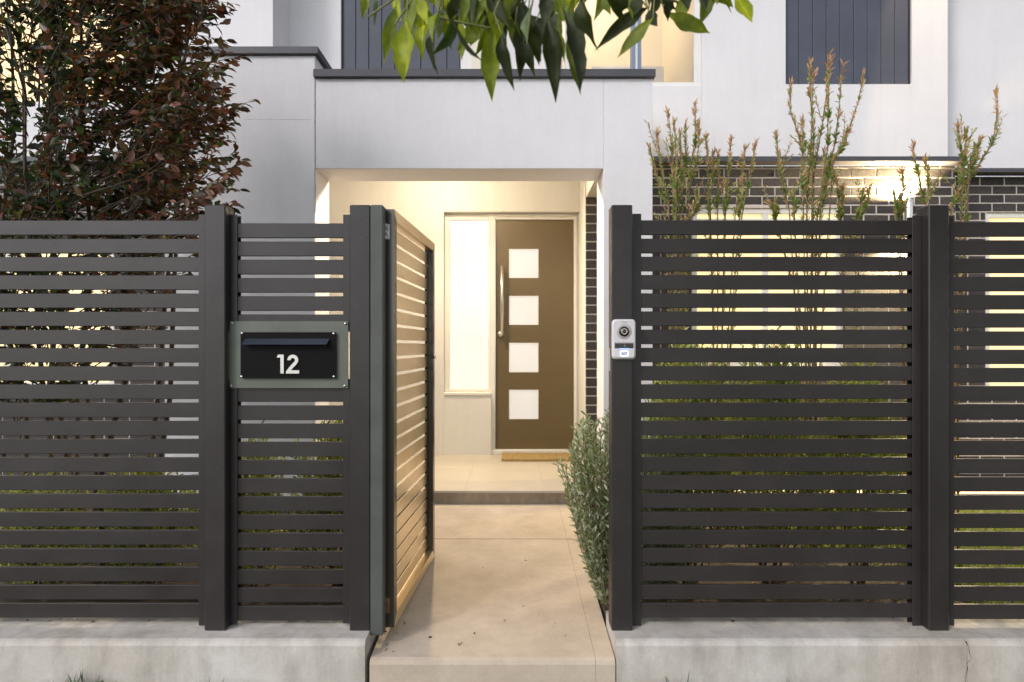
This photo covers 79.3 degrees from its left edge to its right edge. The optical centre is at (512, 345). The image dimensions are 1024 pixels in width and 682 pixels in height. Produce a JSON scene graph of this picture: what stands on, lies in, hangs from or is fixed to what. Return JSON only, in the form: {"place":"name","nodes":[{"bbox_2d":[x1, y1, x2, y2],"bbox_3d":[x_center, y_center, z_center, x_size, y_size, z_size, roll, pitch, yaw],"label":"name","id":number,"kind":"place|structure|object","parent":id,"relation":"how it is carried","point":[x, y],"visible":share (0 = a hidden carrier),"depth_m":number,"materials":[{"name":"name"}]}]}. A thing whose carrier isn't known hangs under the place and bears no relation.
{"place":"outdoors","nodes":[
{"label":"outdoors","id":0,"kind":"place"},
{"bbox_2d":[65,669,787,681],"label":"grass","id":1,"kind":"structure","parent":0,"point":[81,677],"depth_m":2.61,"materials":[{"name":"green plant"}]},
{"bbox_2d":[314,454,598,512],"bbox_3d":[-0.422,1.460,5.688,2.276,0.680,1.824,0,0,0],"label":"porch","id":2,"kind":"object","parent":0,"point":[479,479],"visible":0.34,"depth_m":5.10,"materials":[{"name":"concrete"}]},
{"bbox_2d":[501,452,571,460],"bbox_3d":[0.255,1.106,6.160,0.735,0.026,0.366,0,0,0],"label":"doormat","id":3,"kind":"object","parent":2,"relation":"on","point":[509,456],"visible":0.91,"depth_m":6.11,"materials":[{"name":"beige fabric"}]},
{"bbox_2d":[370,504,614,681],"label":"path","id":4,"kind":"structure","parent":0,"point":[483,578],"depth_m":3.08,"materials":[{"name":"concrete"}]},
{"bbox_2d":[0,490,1023,625],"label":"soil","id":5,"kind":"structure","parent":0,"point":[603,608],"depth_m":3.38,"materials":[{"name":"brown soil"}]},
{"bbox_2d":[0,472,107,583],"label":"garden shrub","id":6,"kind":"object","parent":5,"relation":"on","point":[42,546],"visible":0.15,"depth_m":3.29,"materials":[{"name":"green plant"}]},
{"bbox_2d":[0,0,260,583],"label":"purple leaf tree","id":7,"kind":"object","parent":5,"relation":"on","point":[170,143],"visible":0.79,"depth_m":3.25,"materials":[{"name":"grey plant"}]},
{"bbox_2d":[76,454,198,583],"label":"garden shrub","id":8,"kind":"object","parent":5,"relation":"on","point":[144,509],"visible":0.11,"depth_m":3.31,"materials":[{"name":"green plant"}]},
{"bbox_2d":[182,420,302,586],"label":"garden shrub","id":9,"kind":"object","parent":5,"relation":"on","point":[253,494],"visible":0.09,"depth_m":3.31,"materials":[{"name":"green plant"}]},
{"bbox_2d":[274,420,342,586],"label":"garden shrub","id":10,"kind":"object","parent":5,"relation":"on","point":[324,494],"visible":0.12,"depth_m":3.28,"materials":[{"name":"green plant"}]},
{"bbox_2d":[0,0,1023,508],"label":"house","id":11,"kind":"structure","parent":5,"relation":"on","point":[506,198],"depth_m":5.77,"materials":[{"name":"white paint"}]},
{"bbox_2d":[0,254,113,383],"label":"window","id":12,"kind":"structure","parent":11,"relation":"in","point":[43,255],"depth_m":5.91,"materials":[{"name":"beige paint"}]},
{"bbox_2d":[0,0,122,102],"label":"window","id":13,"kind":"structure","parent":11,"relation":"in","point":[5,64],"depth_m":5.83,"materials":[{"name":"glass"}]},
{"bbox_2d":[495,220,572,448],"bbox_3d":[0.225,-0.118,6.420,0.813,2.382,0.130,0,0,0],"label":"front door","id":14,"kind":"structure","parent":11,"relation":"in","point":[534,258],"depth_m":6.44,"materials":[{"name":"brown wood"}]},
{"bbox_2d":[630,0,700,85],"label":"window","id":15,"kind":"structure","parent":11,"relation":"in","point":[635,51],"depth_m":5.76,"materials":[{"name":"paint"}]},
{"bbox_2d":[692,209,840,365],"bbox_3d":[2.408,-0.550,5.915,1.417,1.508,0.090,0,0,0],"label":"window","id":16,"kind":"structure","parent":11,"relation":"in","point":[748,214],"depth_m":5.91,"materials":[{"name":"beige paint"}]},
{"bbox_2d":[903,199,912,219],"bbox_3d":[3.710,-1.206,5.804,0.072,0.330,0.090,0,0,0],"label":"wall lamp","id":17,"kind":"object","parent":11,"relation":"attached to","point":[908,212],"visible":0.3,"depth_m":5.76,"materials":[{"name":"metal"}]},
{"bbox_2d":[986,213,1023,385],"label":"window","id":18,"kind":"structure","parent":11,"relation":"in","point":[990,217],"depth_m":6.16,"materials":[{"name":"beige paint"}]},
{"bbox_2d":[553,399,711,608],"bbox_3d":[0.591,0.809,3.137,0.774,1.074,0.671,0,0,0],"label":"grey green shrub","id":19,"kind":"object","parent":5,"relation":"on","point":[593,521],"visible":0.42,"depth_m":3.00,"materials":[{"name":"green plant"}]},
{"bbox_2d":[645,98,709,527],"bbox_3d":[1.027,-0.147,3.874,0.450,2.915,0.311,0,0,0],"label":"tall plant","id":20,"kind":"object","parent":5,"relation":"on","point":[675,185],"visible":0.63,"depth_m":3.86,"materials":[{"name":"green plant"}]},
{"bbox_2d":[641,327,753,583],"bbox_3d":[0.919,0.608,3.350,0.687,1.430,0.627,0,0,0],"label":"garden shrub","id":21,"kind":"object","parent":5,"relation":"on","point":[700,418],"visible":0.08,"depth_m":3.27,"materials":[{"name":"green plant"}]},
{"bbox_2d":[700,134,759,528],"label":"tall plant","id":22,"kind":"object","parent":5,"relation":"on","point":[727,199],"visible":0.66,"depth_m":4.09,"materials":[{"name":"green plant"}]},
{"bbox_2d":[706,326,838,583],"bbox_3d":[1.380,0.605,3.361,0.736,1.435,0.622,0,0,0],"label":"garden shrub","id":23,"kind":"object","parent":5,"relation":"on","point":[776,437],"visible":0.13,"depth_m":3.26,"materials":[{"name":"green plant"}]},
{"bbox_2d":[761,160,872,527],"bbox_3d":[2.056,0.029,4.030,0.872,2.563,0.262,0,0,-15],"label":"tall plant","id":24,"kind":"object","parent":5,"relation":"on","point":[774,206],"visible":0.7,"depth_m":4.04,"materials":[{"name":"green plant"}]},
{"bbox_2d":[772,47,865,546],"bbox_3d":[1.881,-0.263,3.820,0.619,3.146,0.200,0,0,-12],"label":"tall plant","id":25,"kind":"object","parent":5,"relation":"on","point":[827,171],"visible":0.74,"depth_m":3.79,"materials":[{"name":"green plant"}]},
{"bbox_2d":[790,362,906,583],"bbox_3d":[1.865,0.695,3.353,0.733,1.256,0.611,0,0,0],"label":"garden shrub","id":26,"kind":"object","parent":5,"relation":"on","point":[864,473],"visible":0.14,"depth_m":3.27,"materials":[{"name":"green plant"}]},
{"bbox_2d":[765,493,1023,603],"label":"lawn","id":27,"kind":"structure","parent":5,"relation":"on","point":[993,529],"depth_m":3.96,"materials":[{"name":"green plant"}]},
{"bbox_2d":[889,139,941,528],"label":"tall plant","id":28,"kind":"object","parent":5,"relation":"on","point":[899,205],"visible":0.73,"depth_m":4.05,"materials":[{"name":"green plant"}]},
{"bbox_2d":[941,83,1008,548],"bbox_3d":[2.747,-0.132,3.724,0.424,2.885,0.229,0,0,-22],"label":"tall plant","id":29,"kind":"object","parent":5,"relation":"on","point":[974,157],"visible":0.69,"depth_m":3.66,"materials":[{"name":"green plant"}]},
{"bbox_2d":[693,490,1023,494],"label":"paving","id":30,"kind":"structure","parent":0,"point":[991,493],"depth_m":5.31,"materials":[{"name":"concrete"}]},
{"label":"ground","id":31,"kind":"structure","parent":0,"visible":0},
{"bbox_2d":[0,618,379,681],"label":"concrete plinth","id":32,"kind":"structure","parent":31,"relation":"on","point":[128,650],"depth_m":2.64,"materials":[{"name":"grey concrete"}]},
{"bbox_2d":[0,205,385,634],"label":"slat fence","id":33,"kind":"object","parent":32,"relation":"on","point":[218,464],"visible":1,"depth_m":2.78,"materials":[{"name":"black metal"}]},
{"bbox_2d":[230,321,347,387],"bbox_3d":[-1.003,0.040,2.877,0.530,0.299,0.301,0,0,0],"label":"letterbox","id":34,"kind":"object","parent":33,"relation":"attached to","point":[288,354],"visible":1,"depth_m":2.76,"materials":[{"name":"black metal"}]},
{"bbox_2d":[385,209,435,626],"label":"slat gate","id":35,"kind":"structure","parent":33,"relation":"attached to","point":[400,592],"depth_m":3.20,"materials":[{"name":"paint"}]},
{"bbox_2d":[360,0,752,102],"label":"street tree","id":36,"kind":"object","parent":31,"relation":"on","point":[531,36],"visible":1,"depth_m":1.43,"materials":[{"name":"green plant"}]},
{"bbox_2d":[606,611,966,681],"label":"concrete plinth","id":37,"kind":"structure","parent":31,"relation":"on","point":[882,649],"depth_m":2.64,"materials":[{"name":"grey concrete"}]},
{"bbox_2d":[609,205,1023,630],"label":"slat fence","id":38,"kind":"object","parent":37,"relation":"on","point":[930,447],"visible":1,"depth_m":2.78,"materials":[{"name":"metal"}]},
{"bbox_2d":[611,319,635,358],"bbox_3d":[0.487,-0.028,2.715,0.105,0.177,0.030,0,0,0],"label":"intercom","id":39,"kind":"object","parent":38,"relation":"attached to","point":[623,338],"visible":1,"depth_m":2.71,"materials":[{"name":"silver metal"}]},
{"bbox_2d":[615,343,632,347],"bbox_3d":[0.488,-0.001,2.709,0.081,0.021,0.001,0,0,0],"label":"sensor window","id":40,"kind":"structure","parent":39,"relation":"in","point":[617,345],"depth_m":2.71,"materials":[{"name":"black plastic"}]},
{"bbox_2d":[949,619,1023,681],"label":"concrete plinth","id":41,"kind":"structure","parent":31,"relation":"on","point":[995,650],"depth_m":2.64,"materials":[{"name":"concrete"}]}
]}

